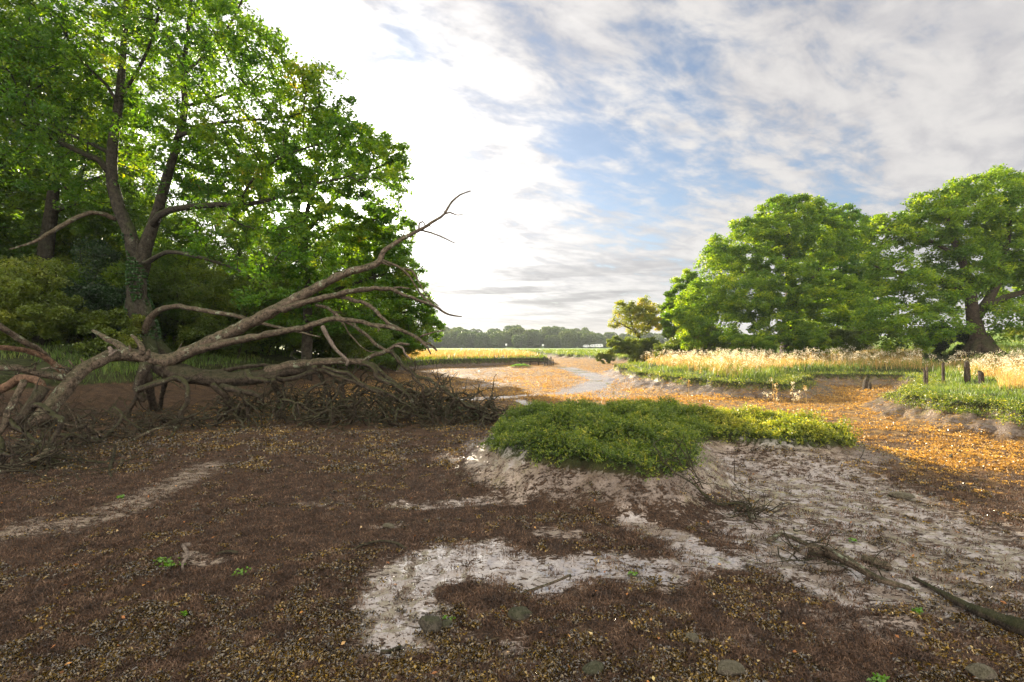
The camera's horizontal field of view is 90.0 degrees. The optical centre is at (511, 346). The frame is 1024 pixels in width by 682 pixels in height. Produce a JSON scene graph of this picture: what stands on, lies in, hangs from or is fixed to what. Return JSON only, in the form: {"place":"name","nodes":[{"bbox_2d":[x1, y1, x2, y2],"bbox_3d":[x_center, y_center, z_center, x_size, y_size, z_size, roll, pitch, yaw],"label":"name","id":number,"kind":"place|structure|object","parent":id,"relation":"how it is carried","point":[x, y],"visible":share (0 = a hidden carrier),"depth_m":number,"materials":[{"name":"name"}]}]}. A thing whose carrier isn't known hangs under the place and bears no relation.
{"place":"outdoors","nodes":[
{"label":"outdoors","id":0,"kind":"place"},
{"bbox_2d":[0,329,1023,681],"bbox_3d":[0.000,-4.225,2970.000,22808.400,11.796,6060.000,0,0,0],"label":"ground","id":1,"kind":"structure","parent":0,"point":[526,571],"depth_m":4.92,"materials":[{"name":"brown soil"}]},
{"bbox_2d":[1,195,43,239],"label":"woodland tree","id":2,"kind":"object","parent":1,"relation":"on","point":[18,216],"depth_m":24.64,"materials":[{"name":"green plant"}]},
{"bbox_2d":[0,254,92,347],"bbox_3d":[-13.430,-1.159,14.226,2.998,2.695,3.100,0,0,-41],"label":"leafy shrub","id":3,"kind":"object","parent":1,"relation":"on","point":[54,312],"visible":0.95,"depth_m":14.08,"materials":[{"name":"green plant"}]},
{"bbox_2d":[0,231,125,344],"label":"shrub","id":4,"kind":"object","parent":1,"relation":"on","point":[67,338],"visible":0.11,"depth_m":20.94,"materials":[{"name":"green plant"}]},
{"bbox_2d":[0,156,125,261],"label":"woodland tree","id":5,"kind":"object","parent":1,"relation":"on","point":[26,216],"visible":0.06,"depth_m":21.86,"materials":[{"name":"green plant"}]},
{"bbox_2d":[0,135,138,344],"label":"woodland tree","id":6,"kind":"object","parent":1,"relation":"on","point":[95,173],"visible":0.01,"depth_m":27.04,"materials":[{"name":"green plant"}]},
{"bbox_2d":[0,4,172,345],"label":"leaning oak","id":7,"kind":"object","parent":1,"relation":"on","point":[45,247],"visible":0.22,"depth_m":19.97,"materials":[{"name":"green plant"}]},
{"bbox_2d":[32,236,153,340],"bbox_3d":[-13.650,-1.708,16.634,3.291,3.683,2.504,0,0,14],"label":"holly bush","id":8,"kind":"object","parent":1,"relation":"on","point":[95,295],"visible":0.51,"depth_m":16.43,"materials":[{"name":"green plant"}]},
{"bbox_2d":[33,180,161,310],"bbox_3d":[-18.390,-3.544,22.718,5.150,7.319,4.608,0,0,-28],"label":"woodland tree","id":9,"kind":"object","parent":1,"relation":"on","point":[66,229],"visible":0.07,"depth_m":22.05,"materials":[{"name":"green plant"}]},
{"bbox_2d":[26,258,174,345],"bbox_3d":[-15.046,-1.617,19.210,4.640,3.573,3.992,0,0,8],"label":"shrub","id":10,"kind":"object","parent":1,"relation":"on","point":[114,275],"visible":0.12,"depth_m":18.38,"materials":[{"name":"green plant"}]},
{"bbox_2d":[73,308,150,361],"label":"shrub","id":11,"kind":"object","parent":1,"relation":"on","point":[104,324],"visible":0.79,"depth_m":14.78,"materials":[{"name":"green plant"}]},
{"bbox_2d":[121,256,185,343],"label":"shrub","id":12,"kind":"object","parent":1,"relation":"on","point":[166,335],"visible":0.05,"depth_m":24.07,"materials":[{"name":"green plant"}]},
{"bbox_2d":[117,213,224,345],"bbox_3d":[-13.665,-2.583,20.215,3.379,5.368,3.777,0,0,25],"label":"woodland tree","id":13,"kind":"object","parent":1,"relation":"on","point":[182,241],"visible":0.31,"depth_m":19.95,"materials":[{"name":"green plant"}]},
{"bbox_2d":[115,264,227,351],"bbox_3d":[-12.283,-1.381,18.717,4.031,3.357,3.066,0,0,0],"label":"shrub","id":14,"kind":"object","parent":1,"relation":"on","point":[186,286],"visible":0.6,"depth_m":18.35,"materials":[{"name":"green plant"}]},
{"bbox_2d":[114,165,231,343],"bbox_3d":[-17.217,-4.404,25.721,6.116,9.268,6.137,0,0,-12],"label":"woodland tree","id":15,"kind":"object","parent":1,"relation":"on","point":[152,190],"visible":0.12,"depth_m":25.12,"materials":[{"name":"green plant"}]},
{"bbox_2d":[181,542,191,570],"bbox_3d":[-2.438,1.572,3.835,0.067,0.117,0.317,0,0,-32],"label":"stick","id":16,"kind":"object","parent":1,"relation":"on","point":[184,546],"visible":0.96,"depth_m":3.85,"materials":[{"name":"brown wood"}]},
{"bbox_2d":[150,254,228,322],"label":"shrub","id":17,"kind":"object","parent":1,"relation":"on","point":[199,263],"visible":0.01,"depth_m":22.95,"materials":[{"name":"green plant"}]},
{"bbox_2d":[0,340,382,384],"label":"grass","id":18,"kind":"structure","parent":1,"relation":"on","point":[60,354],"depth_m":14.63,"materials":[{"name":"plant"}]},
{"bbox_2d":[160,276,241,335],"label":"shrub","id":19,"kind":"object","parent":1,"relation":"on","point":[171,327],"visible":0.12,"depth_m":19.16,"materials":[{"name":"green plant"}]},
{"bbox_2d":[0,0,410,362],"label":"oak tree","id":20,"kind":"object","parent":1,"relation":"on","point":[212,44],"visible":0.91,"depth_m":14.96,"materials":[{"name":"green plant"}]},
{"bbox_2d":[173,190,257,287],"bbox_3d":[-17.197,-4.249,29.694,4.640,9.824,5.746,0,0,41],"label":"woodland tree","id":21,"kind":"object","parent":1,"relation":"on","point":[211,213],"visible":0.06,"depth_m":29.55,"materials":[{"name":"green plant"}]},
{"bbox_2d":[215,550,237,555],"bbox_3d":[-2.203,1.599,3.967,0.178,0.038,0.050,0,0,4],"label":"stick","id":22,"kind":"object","parent":1,"relation":"on","point":[229,551],"visible":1,"depth_m":3.96,"materials":[{"name":"brown wood"}]},
{"bbox_2d":[176,274,287,358],"bbox_3d":[-10.202,-1.064,19.517,3.066,3.357,4.031,0,0,29],"label":"shrub","id":23,"kind":"object","parent":1,"relation":"on","point":[236,350],"visible":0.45,"depth_m":18.97,"materials":[{"name":"green plant"}]},
{"bbox_2d":[201,249,275,345],"bbox_3d":[-13.939,-2.355,27.090,4.905,5.371,6.449,0,0,21],"label":"shrub","id":24,"kind":"object","parent":1,"relation":"on","point":[220,256],"visible":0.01,"depth_m":25.51,"materials":[{"name":"green plant"}]},
{"bbox_2d":[218,230,269,276],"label":"woodland tree","id":25,"kind":"object","parent":1,"relation":"on","point":[251,250],"visible":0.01,"depth_m":36.23,"materials":[{"name":"green plant"}]},
{"bbox_2d":[205,214,290,330],"bbox_3d":[-12.404,-3.164,25.436,4.178,6.636,4.670,0,0,19],"label":"woodland tree","id":26,"kind":"object","parent":1,"relation":"on","point":[230,230],"visible":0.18,"depth_m":24.61,"materials":[{"name":"green plant"}]},
{"bbox_2d":[0,191,518,482],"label":"fallen tree","id":27,"kind":"object","parent":1,"relation":"on","point":[168,368],"visible":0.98,"depth_m":10.83,"materials":[{"name":"brown wood"}]},
{"bbox_2d":[228,282,301,354],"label":"shrub","id":28,"kind":"object","parent":1,"relation":"on","point":[292,338],"visible":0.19,"depth_m":21.39,"materials":[{"name":"green plant"}]},
{"bbox_2d":[248,266,323,353],"bbox_3d":[-10.557,-1.640,24.693,3.986,4.364,5.240,0,0,-32],"label":"shrub","id":29,"kind":"object","parent":1,"relation":"on","point":[295,347],"visible":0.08,"depth_m":24.41,"materials":[{"name":"green plant"}]},
{"bbox_2d":[167,93,414,380],"bbox_3d":[-8.245,-4.118,19.473,9.444,11.069,4.444,0,0,9],"label":"spreading oak","id":30,"kind":"object","parent":1,"relation":"on","point":[365,229],"visible":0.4,"depth_m":18.92,"materials":[{"name":"green plant"}]},
{"bbox_2d":[268,240,333,272],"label":"woodland tree","id":31,"kind":"object","parent":1,"relation":"on","point":[300,263],"visible":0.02,"depth_m":27.54,"materials":[{"name":"green plant"}]},
{"bbox_2d":[292,300,360,357],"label":"shrub","id":32,"kind":"object","parent":1,"relation":"on","point":[318,351],"visible":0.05,"depth_m":25.55,"materials":[{"name":"green plant"}]},
{"bbox_2d":[312,294,373,371],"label":"shrub","id":33,"kind":"object","parent":1,"relation":"on","point":[347,341],"visible":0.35,"depth_m":23.26,"materials":[{"name":"green plant"}]},
{"bbox_2d":[339,321,403,370],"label":"shrub","id":34,"kind":"object","parent":1,"relation":"on","point":[379,337],"visible":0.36,"depth_m":25.82,"materials":[{"name":"green plant"}]},
{"bbox_2d":[355,540,406,549],"bbox_3d":[-1.039,1.577,4.057,0.431,0.060,0.094,0,0,0],"label":"stick","id":35,"kind":"object","parent":1,"relation":"on","point":[384,541],"visible":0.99,"depth_m":4.07,"materials":[{"name":"brown wood"}]},
{"bbox_2d":[383,523,394,528],"bbox_3d":[-1.098,1.598,4.554,0.107,0.051,0.076,0,0,1],"label":"stone","id":36,"kind":"object","parent":1,"relation":"on","point":[388,525],"visible":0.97,"depth_m":4.53,"materials":[{"name":"beige stone"}]},
{"bbox_2d":[335,220,446,355],"bbox_3d":[-7.172,-3.170,29.381,6.809,8.658,5.305,0,0,0],"label":"oak","id":37,"kind":"object","parent":1,"relation":"on","point":[427,318],"visible":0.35,"depth_m":29.04,"materials":[{"name":"green plant"}]},
{"bbox_2d":[380,645,401,653],"bbox_3d":[-0.643,1.621,2.730,0.118,0.026,0.034,0,0,-21],"label":"stick","id":38,"kind":"object","parent":1,"relation":"on","point":[387,651],"visible":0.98,"depth_m":2.72,"materials":[{"name":"brown wood"}]},
{"bbox_2d":[364,317,420,370],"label":"shrub","id":39,"kind":"object","parent":1,"relation":"on","point":[395,364],"visible":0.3,"depth_m":29.80,"materials":[{"name":"green plant"}]},
{"bbox_2d":[418,615,441,632],"bbox_3d":[-0.469,1.600,2.943,0.095,0.100,0.124,0,0,-44],"label":"stone","id":40,"kind":"object","parent":1,"relation":"on","point":[429,624],"visible":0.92,"depth_m":2.91,"materials":[{"name":"grey stone"}]},
{"bbox_2d":[427,335,440,347],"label":"distant tree","id":41,"kind":"object","parent":1,"relation":"on","point":[434,344],"visible":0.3,"depth_m":233.45,"materials":[{"name":"green plant"}]},
{"bbox_2d":[441,619,452,629],"bbox_3d":[-0.386,1.616,2.967,0.074,0.060,0.063,0,0,-31],"label":"stone","id":42,"kind":"object","parent":1,"relation":"on","point":[446,622],"visible":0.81,"depth_m":2.95,"materials":[{"name":"stone"}]},
{"bbox_2d":[440,332,455,347],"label":"distant tree","id":43,"kind":"object","parent":1,"relation":"on","point":[447,341],"visible":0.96,"depth_m":236.99,"materials":[{"name":"green plant"}]},
{"bbox_2d":[449,329,462,347],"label":"distant tree","id":44,"kind":"object","parent":1,"relation":"on","point":[454,334],"visible":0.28,"depth_m":242.85,"materials":[{"name":"green plant"}]},
{"bbox_2d":[457,332,475,347],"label":"distant tree","id":45,"kind":"object","parent":1,"relation":"on","point":[464,339],"visible":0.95,"depth_m":231.14,"materials":[{"name":"green plant"}]},
{"bbox_2d":[400,348,538,359],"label":"grass","id":46,"kind":"structure","parent":1,"relation":"on","point":[458,353],"depth_m":47.08,"materials":[{"name":"plant"}]},
{"bbox_2d":[390,352,548,365],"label":"grass","id":47,"kind":"structure","parent":1,"relation":"on","point":[455,357],"depth_m":41.04,"materials":[{"name":"plant"}]},
{"bbox_2d":[471,332,489,347],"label":"distant tree","id":48,"kind":"object","parent":1,"relation":"on","point":[481,340],"visible":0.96,"depth_m":228.14,"materials":[{"name":"green plant"}]},
{"bbox_2d":[485,332,504,347],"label":"distant tree","id":49,"kind":"object","parent":1,"relation":"on","point":[497,340],"visible":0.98,"depth_m":228.77,"materials":[{"name":"green plant"}]},
{"bbox_2d":[494,330,513,347],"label":"distant tree","id":50,"kind":"object","parent":1,"relation":"on","point":[507,339],"visible":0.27,"depth_m":242.75,"materials":[{"name":"green plant"}]},
{"bbox_2d":[1,419,1012,681],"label":"fallen leaves","id":51,"kind":"object","parent":1,"relation":"on","point":[503,611],"visible":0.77,"depth_m":3.10,"materials":[{"name":"brown plant"}]},
{"bbox_2d":[0,363,1023,681],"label":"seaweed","id":52,"kind":"object","parent":1,"relation":"on","point":[552,665],"visible":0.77,"depth_m":3.02,"materials":[{"name":"brown plant"}]},
{"bbox_2d":[0,424,1023,681],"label":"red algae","id":53,"kind":"object","parent":1,"relation":"on","point":[450,594],"visible":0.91,"depth_m":3.43,"materials":[{"name":"brown plant"}]},
{"bbox_2d":[508,327,524,347],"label":"distant tree","id":54,"kind":"object","parent":1,"relation":"on","point":[519,331],"visible":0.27,"depth_m":243.78,"materials":[{"name":"green plant"}]},
{"bbox_2d":[511,334,526,347],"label":"distant tree","id":55,"kind":"object","parent":1,"relation":"on","point":[518,341],"visible":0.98,"depth_m":224.74,"materials":[{"name":"green plant"}]},
{"bbox_2d":[508,606,531,620],"bbox_3d":[0.043,1.609,3.082,0.123,0.074,0.117,0,0,-45],"label":"stone","id":56,"kind":"object","parent":1,"relation":"on","point":[519,613],"visible":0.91,"depth_m":3.05,"materials":[{"name":"grey stone"}]},
{"bbox_2d":[116,494,923,681],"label":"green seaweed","id":57,"kind":"object","parent":1,"relation":"on","point":[878,676],"visible":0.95,"depth_m":3.55,"materials":[{"name":"plant"}]},
{"bbox_2d":[34,360,1023,514],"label":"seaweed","id":58,"kind":"object","parent":1,"relation":"on","point":[1002,463],"visible":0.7,"depth_m":10.66,"materials":[{"name":"plant"}]},
{"bbox_2d":[523,329,540,347],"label":"distant tree","id":59,"kind":"object","parent":1,"relation":"on","point":[533,337],"visible":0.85,"depth_m":233.20,"materials":[{"name":"green plant"}]},
{"bbox_2d":[519,357,547,365],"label":"rail fence","id":60,"kind":"object","parent":1,"relation":"on","point":[529,358],"visible":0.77,"depth_m":42.56,"materials":[{"name":"brown wood"}]},
{"bbox_2d":[516,574,571,594],"bbox_3d":[0.211,1.575,3.378,0.397,0.094,0.039,0,0,-18],"label":"stick","id":61,"kind":"object","parent":1,"relation":"on","point":[547,584],"visible":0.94,"depth_m":3.39,"materials":[{"name":"brown wood"}]},
{"bbox_2d":[539,326,561,347],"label":"distant tree","id":62,"kind":"object","parent":1,"relation":"on","point":[547,330],"visible":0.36,"depth_m":244.33,"materials":[{"name":"green plant"}]},
{"bbox_2d":[543,335,558,347],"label":"distant tree","id":63,"kind":"object","parent":1,"relation":"on","point":[551,341],"visible":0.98,"depth_m":230.45,"materials":[{"name":"green plant"}]},
{"bbox_2d":[557,331,577,347],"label":"distant tree","id":64,"kind":"object","parent":1,"relation":"on","point":[568,339],"visible":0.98,"depth_m":224.52,"materials":[{"name":"green plant"}]},
{"bbox_2d":[562,329,577,347],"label":"distant tree","id":65,"kind":"object","parent":1,"relation":"on","point":[575,344],"visible":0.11,"depth_m":247.25,"materials":[{"name":"green plant"}]},
{"bbox_2d":[577,330,594,347],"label":"distant tree","id":66,"kind":"object","parent":1,"relation":"on","point":[579,345],"visible":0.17,"depth_m":245.26,"materials":[{"name":"green plant"}]},
{"bbox_2d":[580,332,598,347],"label":"distant tree","id":67,"kind":"object","parent":1,"relation":"on","point":[589,339],"visible":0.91,"depth_m":225.93,"materials":[{"name":"green plant"}]},
{"bbox_2d":[582,660,603,675],"bbox_3d":[0.409,1.619,2.567,0.117,0.073,0.084,0,0,-16],"label":"stone","id":68,"kind":"object","parent":1,"relation":"on","point":[593,667],"visible":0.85,"depth_m":2.55,"materials":[{"name":"grey stone"}]},
{"bbox_2d":[596,334,605,347],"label":"distant tree","id":69,"kind":"object","parent":1,"relation":"on","point":[601,340],"visible":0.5,"depth_m":230.65,"materials":[{"name":"green plant"}]},
{"bbox_2d":[595,352,615,363],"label":"bank bush","id":70,"kind":"object","parent":1,"relation":"on","point":[607,357],"visible":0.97,"depth_m":47.48,"materials":[{"name":"green plant"}]},
{"bbox_2d":[603,332,617,340],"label":"distant tree","id":71,"kind":"object","parent":1,"relation":"on","point":[608,335],"visible":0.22,"depth_m":260.66,"materials":[{"name":"green plant"}]},
{"bbox_2d":[504,346,719,357],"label":"grass","id":72,"kind":"structure","parent":1,"relation":"on","point":[591,352],"depth_m":76.17,"materials":[{"name":"plant"}]},
{"bbox_2d":[606,335,656,362],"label":"bank bush","id":73,"kind":"object","parent":1,"relation":"on","point":[633,349],"visible":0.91,"depth_m":43.31,"materials":[{"name":"green plant"}]},
{"bbox_2d":[607,295,664,361],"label":"thin tree","id":74,"kind":"object","parent":1,"relation":"on","point":[647,313],"visible":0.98,"depth_m":45.65,"materials":[{"name":"green plant"}]},
{"bbox_2d":[653,343,683,358],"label":"bank bush","id":75,"kind":"object","parent":1,"relation":"on","point":[658,348],"visible":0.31,"depth_m":37.62,"materials":[{"name":"yellow plant"}]},
{"bbox_2d":[480,394,862,481],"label":"turf","id":76,"kind":"structure","parent":1,"relation":"on","point":[611,410],"depth_m":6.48,"materials":[{"name":"green plant"}]},
{"bbox_2d":[659,268,719,341],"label":"side oak","id":77,"kind":"object","parent":1,"relation":"on","point":[669,330],"visible":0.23,"depth_m":41.46,"materials":[{"name":"green plant"}]},
{"bbox_2d":[660,325,721,355],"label":"bank bush","id":78,"kind":"object","parent":1,"relation":"on","point":[675,343],"visible":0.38,"depth_m":36.31,"materials":[{"name":"green plant"}]},
{"bbox_2d":[686,632,698,643],"bbox_3d":[0.983,1.595,2.795,0.071,0.056,0.058,0,0,0],"label":"stone","id":79,"kind":"object","parent":1,"relation":"on","point":[694,637],"visible":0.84,"depth_m":2.78,"materials":[{"name":"beige stone"}]},
{"bbox_2d":[638,432,803,525],"bbox_3d":[1.964,1.252,5.107,1.636,0.723,1.184,0,0,18],"label":"branch","id":80,"kind":"object","parent":1,"relation":"on","point":[743,504],"visible":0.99,"depth_m":4.95,"materials":[{"name":"brown wood"}]},
{"bbox_2d":[717,659,744,676],"bbox_3d":[1.083,1.599,2.529,0.128,0.073,0.102,0,0,22],"label":"stone","id":81,"kind":"object","parent":1,"relation":"on","point":[728,667],"visible":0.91,"depth_m":2.50,"materials":[{"name":"beige stone"}]},
{"bbox_2d":[728,332,777,357],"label":"bank bush","id":82,"kind":"object","parent":1,"relation":"on","point":[747,342],"visible":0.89,"depth_m":32.04,"materials":[{"name":"green plant"}]},
{"bbox_2d":[659,192,873,355],"bbox_3d":[17.262,-4.806,35.148,13.990,11.865,7.128,0,0,0],"label":"dense oak","id":83,"kind":"object","parent":1,"relation":"on","point":[796,241],"visible":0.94,"depth_m":34.29,"materials":[{"name":"green plant"}]},
{"bbox_2d":[781,333,831,357],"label":"bank bush","id":84,"kind":"object","parent":1,"relation":"on","point":[822,341],"visible":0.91,"depth_m":32.21,"materials":[{"name":"green plant"}]},
{"bbox_2d":[613,361,1023,430],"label":"trailing plants","id":85,"kind":"object","parent":1,"relation":"on","point":[918,392],"visible":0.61,"depth_m":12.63,"materials":[{"name":"green plant"}]},
{"bbox_2d":[617,359,1023,420],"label":"grass","id":86,"kind":"structure","parent":1,"relation":"on","point":[990,387],"depth_m":14.33,"materials":[{"name":"plant"}]},
{"bbox_2d":[631,338,1023,382],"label":"grass","id":87,"kind":"structure","parent":1,"relation":"on","point":[770,370],"depth_m":22.47,"materials":[{"name":"beige plant"}]},
{"bbox_2d":[741,511,914,590],"bbox_3d":[2.243,1.496,3.919,1.135,0.275,1.193,0,0,0],"label":"branch","id":88,"kind":"object","parent":1,"relation":"on","point":[814,549],"visible":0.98,"depth_m":3.78,"materials":[{"name":"brown wood"}]},
{"bbox_2d":[642,348,1023,389],"bbox_3d":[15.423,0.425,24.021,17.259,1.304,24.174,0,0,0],"label":"seed stems","id":89,"kind":"object","parent":1,"relation":"on","point":[751,359],"visible":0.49,"depth_m":22.54,"materials":[{"name":"beige plant"}]},
{"bbox_2d":[640,342,1023,375],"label":"seed heads","id":90,"kind":"object","parent":89,"relation":"attached to","point":[844,351],"visible":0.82,"depth_m":22.68,"materials":[{"name":"beige plant"}]},
{"bbox_2d":[815,327,874,353],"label":"bank bush","id":91,"kind":"object","parent":1,"relation":"on","point":[850,336],"visible":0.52,"depth_m":33.16,"materials":[{"name":"green plant"}]},
{"bbox_2d":[800,202,901,343],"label":"oak","id":92,"kind":"object","parent":1,"relation":"on","point":[855,266],"visible":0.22,"depth_m":40.47,"materials":[{"name":"green plant"}]},
{"bbox_2d":[861,377,868,389],"bbox_3d":[13.091,1.452,18.998,0.252,0.644,0.157,0,0,0],"label":"mossy stump","id":93,"kind":"object","parent":1,"relation":"on","point":[865,383],"visible":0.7,"depth_m":18.94,"materials":[{"name":"brown wood"}]},
{"bbox_2d":[861,554,892,571],"bbox_3d":[2.684,1.591,3.770,0.060,0.068,0.219,0,0,-18],"label":"log","id":94,"kind":"object","parent":1,"relation":"on","point":[868,559],"visible":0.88,"depth_m":3.75,"materials":[{"name":"brown wood"}]},
{"bbox_2d":[887,491,915,499],"bbox_3d":[4.120,1.580,5.416,0.153,0.082,0.230,0,0,-45],"label":"stone","id":95,"kind":"object","parent":1,"relation":"on","point":[900,495],"visible":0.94,"depth_m":5.37,"materials":[{"name":"grey stone"}]},
{"bbox_2d":[849,163,1023,357],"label":"broad oak","id":96,"kind":"object","parent":1,"relation":"on","point":[999,266],"visible":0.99,"depth_m":26.30,"materials":[{"name":"green plant"}]},
{"bbox_2d":[941,362,944,383],"bbox_3d":[12.634,0.857,15.000,0.081,0.792,0.071,0,0,0],"label":"fence post","id":97,"kind":"object","parent":1,"relation":"on","point":[943,371],"visible":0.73,"depth_m":14.97,"materials":[{"name":"brown wood"}]},
{"bbox_2d":[923,323,968,355],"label":"bank bush","id":98,"kind":"object","parent":1,"relation":"on","point":[941,348],"visible":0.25,"depth_m":28.17,"materials":[{"name":"green plant"}]},
{"bbox_2d":[964,360,967,383],"bbox_3d":[12.854,0.793,14.501,0.077,0.820,0.076,0,0,0],"label":"fence post","id":99,"kind":"object","parent":1,"relation":"on","point":[966,371],"visible":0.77,"depth_m":14.47,"materials":[{"name":"brown wood"}]},
{"bbox_2d":[912,576,1023,635],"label":"log","id":100,"kind":"object","parent":1,"relation":"on","point":[1012,623],"visible":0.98,"depth_m":3.00,"materials":[{"name":"brown wood"}]},
{"bbox_2d":[978,370,984,383],"bbox_3d":[12.379,0.923,13.502,0.132,0.575,0.113,0,0,0],"label":"fence post","id":101,"kind":"object","parent":1,"relation":"on","point":[980,375],"visible":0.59,"depth_m":13.47,"materials":[{"name":"brown wood"}]},
{"bbox_2d":[966,663,997,680],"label":"stone","id":102,"kind":"object","parent":1,"relation":"on","point":[981,671],"visible":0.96,"depth_m":2.45,"materials":[{"name":"beige stone"}]},
{"bbox_2d":[999,327,1023,339],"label":"bank bush","id":103,"kind":"object","parent":1,"relation":"on","point":[1016,333],"visible":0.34,"depth_m":44.01,"materials":[{"name":"green plant"}]},
{"bbox_2d":[0,0,1023,338],"label":"sky","id":104,"kind":"structure","parent":0,"point":[598,146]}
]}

